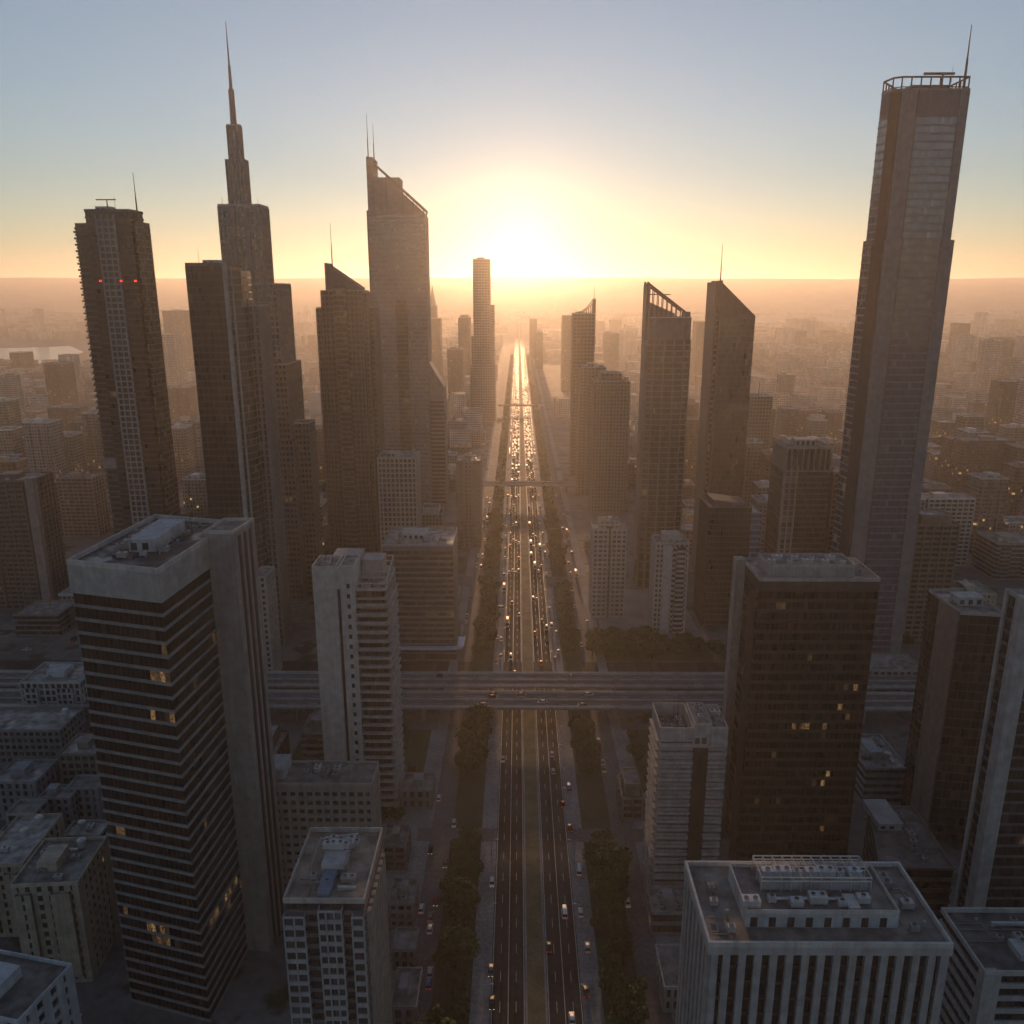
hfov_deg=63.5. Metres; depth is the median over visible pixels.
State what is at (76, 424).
office block
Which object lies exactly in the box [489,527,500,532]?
street tree
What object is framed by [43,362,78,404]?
office block
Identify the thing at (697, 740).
window
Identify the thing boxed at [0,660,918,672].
highway
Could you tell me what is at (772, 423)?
apartment block
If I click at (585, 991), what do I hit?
car
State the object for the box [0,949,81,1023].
office block
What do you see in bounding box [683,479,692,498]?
apartment block
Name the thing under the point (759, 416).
apartment tower
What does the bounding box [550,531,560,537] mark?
street tree
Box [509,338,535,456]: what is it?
traffic
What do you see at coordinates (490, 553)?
street tree
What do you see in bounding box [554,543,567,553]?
street tree
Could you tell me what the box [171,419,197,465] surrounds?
apartment block
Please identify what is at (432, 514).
office block
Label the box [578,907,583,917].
car
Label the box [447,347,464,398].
apartment tower
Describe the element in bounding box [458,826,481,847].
street tree
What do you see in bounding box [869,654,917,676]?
office block
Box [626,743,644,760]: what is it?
street tree
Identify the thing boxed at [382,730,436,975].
plaza
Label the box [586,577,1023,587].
side street
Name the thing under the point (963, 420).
office block
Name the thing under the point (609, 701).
overpass
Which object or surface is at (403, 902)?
shop
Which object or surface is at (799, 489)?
office block
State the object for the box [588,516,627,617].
apartment tower
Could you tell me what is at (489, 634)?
street tree
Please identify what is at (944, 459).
apartment block
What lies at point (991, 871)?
office tower
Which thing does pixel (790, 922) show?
window
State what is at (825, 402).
side street
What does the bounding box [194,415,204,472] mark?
office block
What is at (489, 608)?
street tree
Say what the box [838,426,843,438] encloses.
apartment block
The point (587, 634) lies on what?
park tree
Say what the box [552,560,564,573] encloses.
street tree
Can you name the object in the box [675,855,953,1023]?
office block
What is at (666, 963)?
shop
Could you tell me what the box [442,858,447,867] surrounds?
car
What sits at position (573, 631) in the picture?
street tree
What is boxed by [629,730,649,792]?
lawn
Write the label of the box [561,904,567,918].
van
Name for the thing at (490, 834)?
cross street
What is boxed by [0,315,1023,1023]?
ground
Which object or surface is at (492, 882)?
car
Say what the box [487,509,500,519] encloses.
street tree
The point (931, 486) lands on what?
office block
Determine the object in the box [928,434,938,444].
apartment block
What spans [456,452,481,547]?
office block
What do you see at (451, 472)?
office block
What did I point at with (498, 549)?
street tree
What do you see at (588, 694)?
car
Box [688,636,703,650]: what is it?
park tree
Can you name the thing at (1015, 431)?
office block
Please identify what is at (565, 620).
street tree
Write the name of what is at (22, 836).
apartment block
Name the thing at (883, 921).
window
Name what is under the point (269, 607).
office block
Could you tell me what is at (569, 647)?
street tree
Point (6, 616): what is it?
side street
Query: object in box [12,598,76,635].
office block
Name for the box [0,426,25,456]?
apartment block
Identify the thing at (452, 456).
office block
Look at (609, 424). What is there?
apartment tower
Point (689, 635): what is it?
park tree
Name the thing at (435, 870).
side street
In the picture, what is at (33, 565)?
office tower
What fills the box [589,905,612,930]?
street tree
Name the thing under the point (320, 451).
office block
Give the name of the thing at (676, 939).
plaza
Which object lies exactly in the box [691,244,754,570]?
office tower
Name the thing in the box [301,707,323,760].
office block
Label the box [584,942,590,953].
car
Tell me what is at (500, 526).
street tree
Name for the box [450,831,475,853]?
street tree
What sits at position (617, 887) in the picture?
street tree
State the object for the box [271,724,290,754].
shop building
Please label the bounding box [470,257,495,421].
office tower
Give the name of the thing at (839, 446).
office block
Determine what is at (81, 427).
apartment block
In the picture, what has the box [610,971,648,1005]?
street tree
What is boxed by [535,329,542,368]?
apartment tower
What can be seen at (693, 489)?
office block
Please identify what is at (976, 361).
city
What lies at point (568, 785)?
van
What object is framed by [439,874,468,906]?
street tree
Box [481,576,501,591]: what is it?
street tree
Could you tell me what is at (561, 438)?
side street
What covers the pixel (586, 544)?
shop building
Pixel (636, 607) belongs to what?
plaza
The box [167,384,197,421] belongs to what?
apartment block
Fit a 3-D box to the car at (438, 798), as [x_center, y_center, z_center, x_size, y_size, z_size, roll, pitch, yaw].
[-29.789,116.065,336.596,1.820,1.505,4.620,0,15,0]
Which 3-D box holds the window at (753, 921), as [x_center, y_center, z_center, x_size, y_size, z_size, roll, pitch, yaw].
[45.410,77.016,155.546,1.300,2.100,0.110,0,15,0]
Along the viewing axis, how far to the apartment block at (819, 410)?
1072.49 m
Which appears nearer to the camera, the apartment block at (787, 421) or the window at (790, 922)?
the window at (790, 922)
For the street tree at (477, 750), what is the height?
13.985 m
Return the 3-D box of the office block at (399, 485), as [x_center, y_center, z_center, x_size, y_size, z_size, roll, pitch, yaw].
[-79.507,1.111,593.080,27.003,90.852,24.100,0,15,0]
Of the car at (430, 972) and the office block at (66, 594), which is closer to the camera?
the car at (430, 972)
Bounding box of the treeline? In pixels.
[493,354,554,505]
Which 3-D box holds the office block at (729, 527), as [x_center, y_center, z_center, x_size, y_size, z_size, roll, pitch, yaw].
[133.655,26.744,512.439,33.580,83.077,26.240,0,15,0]
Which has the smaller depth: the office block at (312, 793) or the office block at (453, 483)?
the office block at (312, 793)
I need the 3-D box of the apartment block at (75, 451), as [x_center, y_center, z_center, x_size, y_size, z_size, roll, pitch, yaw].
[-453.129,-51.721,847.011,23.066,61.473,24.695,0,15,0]
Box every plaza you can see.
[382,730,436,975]
[598,589,702,639]
[622,730,680,943]
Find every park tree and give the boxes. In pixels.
[381,806,389,818]
[387,807,406,821]
[584,626,597,637]
[586,641,603,655]
[589,628,607,634]
[589,628,610,642]
[596,635,616,656]
[607,626,622,638]
[616,637,632,658]
[623,634,639,657]
[631,625,647,635]
[636,625,658,639]
[639,636,654,656]
[653,633,667,641]
[672,633,687,644]
[682,631,693,644]
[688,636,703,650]
[706,640,724,654]
[902,634,914,647]
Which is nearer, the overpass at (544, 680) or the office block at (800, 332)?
the overpass at (544, 680)
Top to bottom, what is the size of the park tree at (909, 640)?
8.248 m
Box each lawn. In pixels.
[292,729,431,772]
[585,639,725,661]
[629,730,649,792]
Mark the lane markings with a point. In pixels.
(539, 793)
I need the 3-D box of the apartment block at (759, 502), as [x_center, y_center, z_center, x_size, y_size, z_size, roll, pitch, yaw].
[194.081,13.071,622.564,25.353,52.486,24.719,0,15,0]
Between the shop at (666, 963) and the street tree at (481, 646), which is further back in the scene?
the street tree at (481, 646)
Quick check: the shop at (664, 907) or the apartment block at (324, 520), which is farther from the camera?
the apartment block at (324, 520)
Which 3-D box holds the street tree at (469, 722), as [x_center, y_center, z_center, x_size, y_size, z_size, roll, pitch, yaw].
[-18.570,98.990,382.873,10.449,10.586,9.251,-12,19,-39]
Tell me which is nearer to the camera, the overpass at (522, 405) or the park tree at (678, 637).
the park tree at (678, 637)
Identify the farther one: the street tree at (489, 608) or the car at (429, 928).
the street tree at (489, 608)
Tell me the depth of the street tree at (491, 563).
599.52 m
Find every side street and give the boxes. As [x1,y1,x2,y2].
[0,500,183,626]
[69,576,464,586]
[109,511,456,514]
[416,348,510,1021]
[528,348,672,1023]
[547,357,633,556]
[553,438,569,439]
[570,511,634,514]
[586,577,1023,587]
[817,399,833,406]
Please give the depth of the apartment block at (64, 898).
244.25 m
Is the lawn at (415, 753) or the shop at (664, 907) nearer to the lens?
the shop at (664, 907)
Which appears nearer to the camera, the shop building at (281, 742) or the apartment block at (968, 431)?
the shop building at (281, 742)
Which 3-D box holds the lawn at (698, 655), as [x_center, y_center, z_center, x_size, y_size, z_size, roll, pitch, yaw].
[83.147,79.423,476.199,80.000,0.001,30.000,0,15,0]
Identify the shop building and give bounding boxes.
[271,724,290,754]
[448,464,455,474]
[583,533,589,552]
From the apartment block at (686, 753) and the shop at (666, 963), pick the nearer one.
the shop at (666, 963)
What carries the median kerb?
on the avenue
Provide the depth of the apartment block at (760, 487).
635.29 m
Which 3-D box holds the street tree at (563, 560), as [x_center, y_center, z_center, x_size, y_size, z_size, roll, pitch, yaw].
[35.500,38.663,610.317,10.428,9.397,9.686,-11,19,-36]
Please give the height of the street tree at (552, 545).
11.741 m
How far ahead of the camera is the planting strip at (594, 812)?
341.07 m
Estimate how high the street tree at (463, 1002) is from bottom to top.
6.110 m
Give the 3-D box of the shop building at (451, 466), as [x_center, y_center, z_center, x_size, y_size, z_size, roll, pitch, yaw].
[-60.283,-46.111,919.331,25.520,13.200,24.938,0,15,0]
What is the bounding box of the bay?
[702,316,1013,325]
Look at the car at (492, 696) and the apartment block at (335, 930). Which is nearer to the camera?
the apartment block at (335, 930)
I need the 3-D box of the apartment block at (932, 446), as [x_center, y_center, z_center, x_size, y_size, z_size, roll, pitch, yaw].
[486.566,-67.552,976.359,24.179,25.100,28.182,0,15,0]
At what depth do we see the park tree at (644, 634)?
473.76 m
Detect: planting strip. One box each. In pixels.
[431,348,513,1023]
[525,348,644,1023]
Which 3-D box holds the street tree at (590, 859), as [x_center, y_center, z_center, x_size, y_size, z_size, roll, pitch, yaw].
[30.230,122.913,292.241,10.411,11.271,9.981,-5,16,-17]
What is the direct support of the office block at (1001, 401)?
on the ground at (258, 993)
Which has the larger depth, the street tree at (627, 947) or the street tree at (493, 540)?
the street tree at (493, 540)
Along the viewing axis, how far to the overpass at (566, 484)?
848.74 m
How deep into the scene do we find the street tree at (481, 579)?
560.62 m
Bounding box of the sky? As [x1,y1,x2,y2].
[0,0,1023,278]
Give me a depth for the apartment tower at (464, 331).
1765.63 m
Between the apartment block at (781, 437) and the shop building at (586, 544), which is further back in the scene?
the apartment block at (781, 437)
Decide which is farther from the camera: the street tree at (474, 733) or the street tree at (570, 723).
the street tree at (570, 723)
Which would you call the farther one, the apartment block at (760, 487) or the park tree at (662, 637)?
the apartment block at (760, 487)
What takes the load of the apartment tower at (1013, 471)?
on the ground at (258, 993)
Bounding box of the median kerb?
[518,324,548,1023]
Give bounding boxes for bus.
[502,582,505,591]
[505,616,508,626]
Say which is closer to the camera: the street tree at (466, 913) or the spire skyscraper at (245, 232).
the street tree at (466, 913)
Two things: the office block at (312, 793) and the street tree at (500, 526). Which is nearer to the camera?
the office block at (312, 793)
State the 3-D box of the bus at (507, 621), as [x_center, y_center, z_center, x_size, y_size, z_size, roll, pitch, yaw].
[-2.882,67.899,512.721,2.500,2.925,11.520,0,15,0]
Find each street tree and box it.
[402,731,409,742]
[403,741,408,749]
[413,1004,459,1023]
[425,1003,452,1021]
[431,945,458,973]
[438,923,480,962]
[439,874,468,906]
[445,864,475,886]
[445,916,464,930]
[447,901,475,923]
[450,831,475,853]
[450,994,469,1019]
[454,726,483,749]
[454,746,479,775]
[454,880,480,911]
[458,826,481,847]
[460,858,484,879]
[461,713,479,729]
[463,735,489,762]
[469,703,493,723]
[471,637,492,658]
[471,723,491,740]
[473,616,495,630]
[477,574,493,587]
[479,587,493,601]
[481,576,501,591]
[481,627,497,641]
[483,548,498,557]
[483,557,499,573]
[484,604,498,611]
[484,610,500,621]
[485,533,500,544]
[486,532,499,537]
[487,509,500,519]
[487,520,496,527]
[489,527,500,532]
[489,546,501,554]
[494,524,504,531]
[543,517,557,530]
[546,504,557,514]
[546,523,554,529]
[546,541,558,550]
[548,551,562,559]
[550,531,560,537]
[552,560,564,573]
[553,558,566,564]
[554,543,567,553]
[559,579,573,588]
[559,617,572,626]
[561,601,572,611]
[562,590,570,598]
[562,613,575,623]
[562,626,580,640]
[563,642,575,658]
[567,716,587,733]
[570,732,593,749]
[571,715,595,735]
[578,759,598,775]
[580,741,601,757]
[582,843,609,874]
[589,837,616,849]
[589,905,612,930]
[591,828,612,841]
[591,865,630,904]
[593,844,633,876]
[598,966,626,995]
[604,1009,639,1023]
[607,989,649,1023]
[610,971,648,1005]
[613,931,634,955]
[626,728,638,741]
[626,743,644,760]
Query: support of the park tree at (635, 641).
on the lawn at (698, 655)
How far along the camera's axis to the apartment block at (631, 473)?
872.67 m
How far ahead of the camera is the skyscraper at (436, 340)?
1671.57 m
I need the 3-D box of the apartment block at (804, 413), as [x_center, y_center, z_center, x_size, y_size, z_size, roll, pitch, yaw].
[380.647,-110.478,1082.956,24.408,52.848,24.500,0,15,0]
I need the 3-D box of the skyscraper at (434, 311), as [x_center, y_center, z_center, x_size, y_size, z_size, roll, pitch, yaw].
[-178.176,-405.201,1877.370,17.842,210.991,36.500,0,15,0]
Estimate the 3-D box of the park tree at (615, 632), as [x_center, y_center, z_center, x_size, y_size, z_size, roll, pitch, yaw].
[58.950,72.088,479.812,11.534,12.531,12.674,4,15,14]
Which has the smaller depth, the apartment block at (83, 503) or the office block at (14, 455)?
the apartment block at (83, 503)
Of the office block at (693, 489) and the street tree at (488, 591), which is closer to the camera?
the street tree at (488, 591)
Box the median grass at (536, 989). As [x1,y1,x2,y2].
[519,326,545,1023]
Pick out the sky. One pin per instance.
(535, 138)
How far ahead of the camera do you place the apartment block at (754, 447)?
693.10 m
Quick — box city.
[0,304,1023,455]
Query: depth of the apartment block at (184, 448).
901.38 m
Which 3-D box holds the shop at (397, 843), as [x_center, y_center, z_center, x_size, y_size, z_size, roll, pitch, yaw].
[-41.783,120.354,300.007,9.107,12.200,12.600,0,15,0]
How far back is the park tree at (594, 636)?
469.02 m
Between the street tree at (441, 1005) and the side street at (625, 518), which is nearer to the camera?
the street tree at (441, 1005)
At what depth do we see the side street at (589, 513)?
767.49 m
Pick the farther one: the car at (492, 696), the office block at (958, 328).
the office block at (958, 328)
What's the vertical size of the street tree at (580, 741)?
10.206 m
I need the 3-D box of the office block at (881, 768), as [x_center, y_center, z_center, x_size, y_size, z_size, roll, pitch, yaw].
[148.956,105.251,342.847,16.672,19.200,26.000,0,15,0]
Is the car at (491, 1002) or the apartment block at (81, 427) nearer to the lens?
the car at (491, 1002)
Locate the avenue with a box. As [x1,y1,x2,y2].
[489,324,583,1023]
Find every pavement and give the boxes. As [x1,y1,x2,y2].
[391,348,508,993]
[469,348,515,1023]
[523,348,604,1023]
[533,360,675,1023]
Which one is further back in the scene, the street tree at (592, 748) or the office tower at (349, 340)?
the office tower at (349, 340)
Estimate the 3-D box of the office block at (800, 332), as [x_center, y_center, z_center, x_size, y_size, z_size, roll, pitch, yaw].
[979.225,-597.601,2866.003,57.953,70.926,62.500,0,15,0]
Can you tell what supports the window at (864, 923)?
in the office block at (815, 942)
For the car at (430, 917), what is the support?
on the side street at (435, 870)
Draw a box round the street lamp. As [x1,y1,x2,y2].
[580,983,589,1012]
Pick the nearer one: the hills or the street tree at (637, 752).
the street tree at (637, 752)
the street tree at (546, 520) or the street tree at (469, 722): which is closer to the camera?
the street tree at (469, 722)
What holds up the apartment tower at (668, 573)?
on the plaza at (636, 607)
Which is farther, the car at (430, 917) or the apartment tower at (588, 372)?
the apartment tower at (588, 372)
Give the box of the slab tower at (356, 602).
[312,543,404,811]
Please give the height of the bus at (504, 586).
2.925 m
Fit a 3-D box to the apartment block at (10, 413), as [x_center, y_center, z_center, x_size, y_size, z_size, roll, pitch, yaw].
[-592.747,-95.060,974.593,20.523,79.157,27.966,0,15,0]
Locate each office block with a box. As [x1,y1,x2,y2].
[0,453,22,456]
[0,707,86,764]
[0,759,61,819]
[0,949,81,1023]
[9,351,34,367]
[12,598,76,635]
[19,662,90,721]
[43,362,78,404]
[58,586,73,599]
[58,733,98,783]
[69,416,81,430]
[107,836,115,884]
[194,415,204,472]
[258,566,282,670]
[274,754,382,890]
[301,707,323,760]
[315,423,325,479]
[319,492,326,497]
[377,450,421,552]
[382,527,464,660]
[422,503,444,526]
[448,451,456,463]
[448,470,454,485]
[450,475,455,491]
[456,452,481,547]
[609,318,621,331]
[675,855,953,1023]
[687,398,698,416]
[689,479,694,498]
[693,493,762,625]
[720,553,880,860]
[763,437,833,552]
[794,329,806,336]
[805,414,827,436]
[807,436,838,454]
[823,464,839,552]
[834,439,841,455]
[869,654,917,676]
[900,588,1000,843]
[902,509,960,641]
[921,481,952,492]
[939,907,1023,1023]
[946,323,970,357]
[954,413,984,435]
[970,532,1023,579]
[985,379,1023,435]
[992,337,1014,356]
[998,423,1023,442]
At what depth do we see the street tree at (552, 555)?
621.79 m
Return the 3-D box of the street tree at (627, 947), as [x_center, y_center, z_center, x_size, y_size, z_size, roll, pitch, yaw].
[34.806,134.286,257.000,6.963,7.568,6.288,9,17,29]
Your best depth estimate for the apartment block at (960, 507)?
612.14 m
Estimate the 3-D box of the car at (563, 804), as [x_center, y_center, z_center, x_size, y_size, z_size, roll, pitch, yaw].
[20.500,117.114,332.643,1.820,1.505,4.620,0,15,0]
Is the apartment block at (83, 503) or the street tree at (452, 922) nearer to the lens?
the street tree at (452, 922)
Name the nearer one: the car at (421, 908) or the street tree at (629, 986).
the street tree at (629, 986)
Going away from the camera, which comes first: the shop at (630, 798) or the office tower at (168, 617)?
the office tower at (168, 617)
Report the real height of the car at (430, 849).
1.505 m
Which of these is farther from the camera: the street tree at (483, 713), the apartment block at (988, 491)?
the apartment block at (988, 491)
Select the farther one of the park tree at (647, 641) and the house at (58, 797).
the park tree at (647, 641)
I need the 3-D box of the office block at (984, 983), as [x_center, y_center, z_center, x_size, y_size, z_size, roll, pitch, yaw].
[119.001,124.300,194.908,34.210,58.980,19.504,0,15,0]
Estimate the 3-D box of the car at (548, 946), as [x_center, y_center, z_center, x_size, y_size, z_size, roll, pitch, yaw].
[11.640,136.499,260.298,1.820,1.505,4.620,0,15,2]
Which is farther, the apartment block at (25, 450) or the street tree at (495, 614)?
the apartment block at (25, 450)
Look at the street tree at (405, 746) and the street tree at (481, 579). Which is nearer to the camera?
the street tree at (405, 746)
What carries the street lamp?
on the pavement at (589, 969)
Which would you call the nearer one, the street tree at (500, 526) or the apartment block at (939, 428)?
the street tree at (500, 526)
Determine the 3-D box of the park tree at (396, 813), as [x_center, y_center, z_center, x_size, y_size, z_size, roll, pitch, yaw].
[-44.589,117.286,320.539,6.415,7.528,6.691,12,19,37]
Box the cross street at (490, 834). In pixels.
[417,468,644,841]
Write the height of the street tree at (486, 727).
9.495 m
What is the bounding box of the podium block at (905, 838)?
[861,799,954,919]
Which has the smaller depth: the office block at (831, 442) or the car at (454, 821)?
the car at (454, 821)
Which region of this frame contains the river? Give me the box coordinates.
[0,346,82,363]
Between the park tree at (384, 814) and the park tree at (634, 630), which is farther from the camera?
the park tree at (634, 630)
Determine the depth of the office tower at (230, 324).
437.39 m
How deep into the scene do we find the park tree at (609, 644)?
462.88 m
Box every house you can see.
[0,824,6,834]
[5,799,49,826]
[38,783,80,826]
[66,774,104,818]
[66,819,107,836]
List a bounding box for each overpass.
[0,670,916,690]
[0,688,914,724]
[482,481,627,492]
[498,404,545,409]
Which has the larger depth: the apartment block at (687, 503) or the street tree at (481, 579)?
the apartment block at (687, 503)
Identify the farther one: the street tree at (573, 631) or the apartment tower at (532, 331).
the apartment tower at (532, 331)
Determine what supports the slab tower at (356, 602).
on the ground at (258, 993)
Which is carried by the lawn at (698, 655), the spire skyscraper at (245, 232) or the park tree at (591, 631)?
the park tree at (591, 631)
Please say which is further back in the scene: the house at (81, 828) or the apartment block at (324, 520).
the apartment block at (324, 520)
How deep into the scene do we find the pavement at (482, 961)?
320.00 m
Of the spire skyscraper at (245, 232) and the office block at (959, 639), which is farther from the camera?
the spire skyscraper at (245, 232)
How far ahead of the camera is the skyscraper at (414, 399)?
744.02 m
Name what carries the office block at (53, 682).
on the ground at (258, 993)
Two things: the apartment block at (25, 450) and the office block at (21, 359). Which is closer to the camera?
the apartment block at (25, 450)
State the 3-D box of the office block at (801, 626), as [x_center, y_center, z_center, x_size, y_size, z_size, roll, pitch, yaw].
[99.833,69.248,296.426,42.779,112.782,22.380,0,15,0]
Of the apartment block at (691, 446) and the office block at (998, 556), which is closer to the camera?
the office block at (998, 556)
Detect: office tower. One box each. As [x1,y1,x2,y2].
[0,471,69,609]
[66,501,285,1022]
[185,255,292,645]
[316,227,384,554]
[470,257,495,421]
[569,286,595,475]
[633,282,691,588]
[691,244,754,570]
[953,588,1023,907]
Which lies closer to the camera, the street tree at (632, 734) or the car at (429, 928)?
the car at (429, 928)
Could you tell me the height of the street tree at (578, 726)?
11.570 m
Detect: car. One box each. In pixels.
[407,765,416,770]
[418,903,424,913]
[425,978,431,989]
[426,966,432,977]
[427,912,433,921]
[427,923,432,934]
[428,845,433,853]
[433,895,438,905]
[436,794,440,801]
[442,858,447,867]
[451,818,456,826]
[488,694,496,697]
[488,964,493,976]
[489,877,494,886]
[489,995,494,1009]
[546,941,551,952]
[561,800,565,807]
[567,824,572,831]
[568,1012,575,1023]
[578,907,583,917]
[583,985,588,997]
[584,692,592,695]
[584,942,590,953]
[625,897,630,907]
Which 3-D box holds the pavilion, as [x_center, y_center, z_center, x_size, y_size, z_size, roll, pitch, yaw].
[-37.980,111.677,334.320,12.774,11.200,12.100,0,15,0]
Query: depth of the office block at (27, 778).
323.43 m
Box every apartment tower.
[47,404,87,430]
[73,176,180,534]
[162,309,194,368]
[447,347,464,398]
[458,315,470,375]
[529,318,536,359]
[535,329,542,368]
[560,315,571,390]
[575,362,605,495]
[588,370,630,512]
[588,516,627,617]
[647,530,689,637]
[690,321,704,385]
[746,381,772,449]
[1001,461,1023,515]
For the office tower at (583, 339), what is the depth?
886.63 m
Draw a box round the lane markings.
[491,326,582,1023]
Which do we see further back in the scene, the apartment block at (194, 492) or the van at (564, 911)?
the apartment block at (194, 492)
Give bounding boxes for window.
[695,738,699,743]
[750,917,757,926]
[768,917,775,926]
[787,917,794,926]
[805,918,812,926]
[824,918,831,926]
[842,918,849,926]
[861,918,868,926]
[879,918,887,927]
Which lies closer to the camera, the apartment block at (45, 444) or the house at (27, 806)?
the house at (27, 806)
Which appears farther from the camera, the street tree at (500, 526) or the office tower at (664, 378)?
the street tree at (500, 526)
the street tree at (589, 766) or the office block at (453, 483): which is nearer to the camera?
the street tree at (589, 766)
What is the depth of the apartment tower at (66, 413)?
1074.75 m
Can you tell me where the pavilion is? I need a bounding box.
[400,772,434,809]
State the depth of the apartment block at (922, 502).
602.33 m
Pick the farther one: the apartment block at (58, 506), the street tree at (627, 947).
the apartment block at (58, 506)
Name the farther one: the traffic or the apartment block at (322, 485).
the traffic
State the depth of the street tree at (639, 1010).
228.01 m
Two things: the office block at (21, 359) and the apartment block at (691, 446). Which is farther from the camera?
the office block at (21, 359)
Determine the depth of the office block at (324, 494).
720.59 m
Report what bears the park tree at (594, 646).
on the lawn at (698, 655)
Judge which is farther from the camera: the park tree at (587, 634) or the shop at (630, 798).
the park tree at (587, 634)
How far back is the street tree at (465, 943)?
249.38 m
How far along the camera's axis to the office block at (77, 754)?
333.08 m
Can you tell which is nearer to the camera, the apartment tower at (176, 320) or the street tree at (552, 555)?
the street tree at (552, 555)
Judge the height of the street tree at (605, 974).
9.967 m
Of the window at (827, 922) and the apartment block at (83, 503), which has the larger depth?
the apartment block at (83, 503)
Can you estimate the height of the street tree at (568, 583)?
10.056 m
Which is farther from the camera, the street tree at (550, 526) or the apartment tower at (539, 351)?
the apartment tower at (539, 351)
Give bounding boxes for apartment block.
[0,397,21,426]
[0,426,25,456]
[0,456,28,470]
[0,813,65,936]
[10,836,120,981]
[22,418,68,476]
[23,436,28,468]
[54,477,63,536]
[56,471,110,536]
[63,431,86,472]
[80,426,88,470]
[81,409,107,485]
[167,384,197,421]
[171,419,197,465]
[171,423,196,478]
[180,508,192,516]
[181,473,208,517]
[282,827,392,1023]
[319,480,325,491]
[320,494,329,553]
[450,443,471,455]
[627,458,636,485]
[642,696,728,890]
[681,509,693,521]
[681,522,692,554]
[682,499,693,512]
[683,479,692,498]
[684,417,698,483]
[742,438,762,502]
[751,494,767,552]
[752,480,768,494]
[759,448,772,480]
[769,406,775,448]
[771,435,796,447]
[775,402,798,435]
[797,407,816,436]
[815,408,822,413]
[821,409,842,438]
[832,453,840,463]
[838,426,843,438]
[919,496,925,508]
[921,492,975,565]
[924,450,940,480]
[927,442,940,449]
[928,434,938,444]
[929,419,954,445]
[936,436,953,483]
[947,435,1015,492]
[952,579,996,605]
[956,427,989,435]
[965,472,1009,553]
[1001,442,1023,471]
[1001,516,1023,533]
[1018,480,1023,516]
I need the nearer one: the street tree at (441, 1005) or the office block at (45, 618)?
the street tree at (441, 1005)
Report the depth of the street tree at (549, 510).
739.11 m
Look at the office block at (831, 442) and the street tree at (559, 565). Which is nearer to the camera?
the street tree at (559, 565)
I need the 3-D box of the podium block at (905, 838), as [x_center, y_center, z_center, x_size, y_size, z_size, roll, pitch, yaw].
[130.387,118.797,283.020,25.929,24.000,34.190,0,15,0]
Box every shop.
[383,824,411,869]
[388,877,418,928]
[392,927,419,970]
[392,967,423,1023]
[616,767,644,820]
[645,886,683,935]
[654,944,679,1012]
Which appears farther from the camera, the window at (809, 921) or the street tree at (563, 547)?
the street tree at (563, 547)
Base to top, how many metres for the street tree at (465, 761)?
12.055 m
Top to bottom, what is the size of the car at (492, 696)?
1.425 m
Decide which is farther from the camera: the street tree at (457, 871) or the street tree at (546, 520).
the street tree at (546, 520)
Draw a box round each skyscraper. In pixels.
[217,21,322,600]
[366,113,448,506]
[430,286,437,317]
[431,315,442,378]
[831,25,971,653]
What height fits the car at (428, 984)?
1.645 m
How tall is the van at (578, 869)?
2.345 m
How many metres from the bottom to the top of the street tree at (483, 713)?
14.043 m
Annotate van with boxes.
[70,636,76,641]
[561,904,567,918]
[566,782,571,792]
[576,863,581,875]
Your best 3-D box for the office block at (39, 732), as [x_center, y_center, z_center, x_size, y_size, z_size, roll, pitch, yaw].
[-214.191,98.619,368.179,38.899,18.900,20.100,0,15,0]
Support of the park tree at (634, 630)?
on the lawn at (698, 655)
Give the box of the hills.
[0,277,1023,314]
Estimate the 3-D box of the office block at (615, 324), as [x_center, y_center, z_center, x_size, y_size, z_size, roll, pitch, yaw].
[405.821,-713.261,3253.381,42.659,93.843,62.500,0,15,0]
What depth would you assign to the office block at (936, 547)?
475.93 m
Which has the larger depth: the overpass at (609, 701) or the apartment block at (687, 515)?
the apartment block at (687, 515)
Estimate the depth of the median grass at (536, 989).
319.95 m
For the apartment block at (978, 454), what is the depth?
819.86 m
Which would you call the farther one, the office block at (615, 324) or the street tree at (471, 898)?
the office block at (615, 324)
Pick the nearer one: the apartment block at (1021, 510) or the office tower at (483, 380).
the apartment block at (1021, 510)
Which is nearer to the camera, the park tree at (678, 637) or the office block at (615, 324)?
the park tree at (678, 637)
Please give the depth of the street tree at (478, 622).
489.71 m
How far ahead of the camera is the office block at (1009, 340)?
2028.05 m
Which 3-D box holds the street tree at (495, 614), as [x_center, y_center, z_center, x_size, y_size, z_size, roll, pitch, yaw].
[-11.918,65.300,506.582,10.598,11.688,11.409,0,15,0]
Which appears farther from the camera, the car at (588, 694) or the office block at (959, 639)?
the car at (588, 694)
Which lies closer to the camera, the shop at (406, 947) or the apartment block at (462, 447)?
the shop at (406, 947)

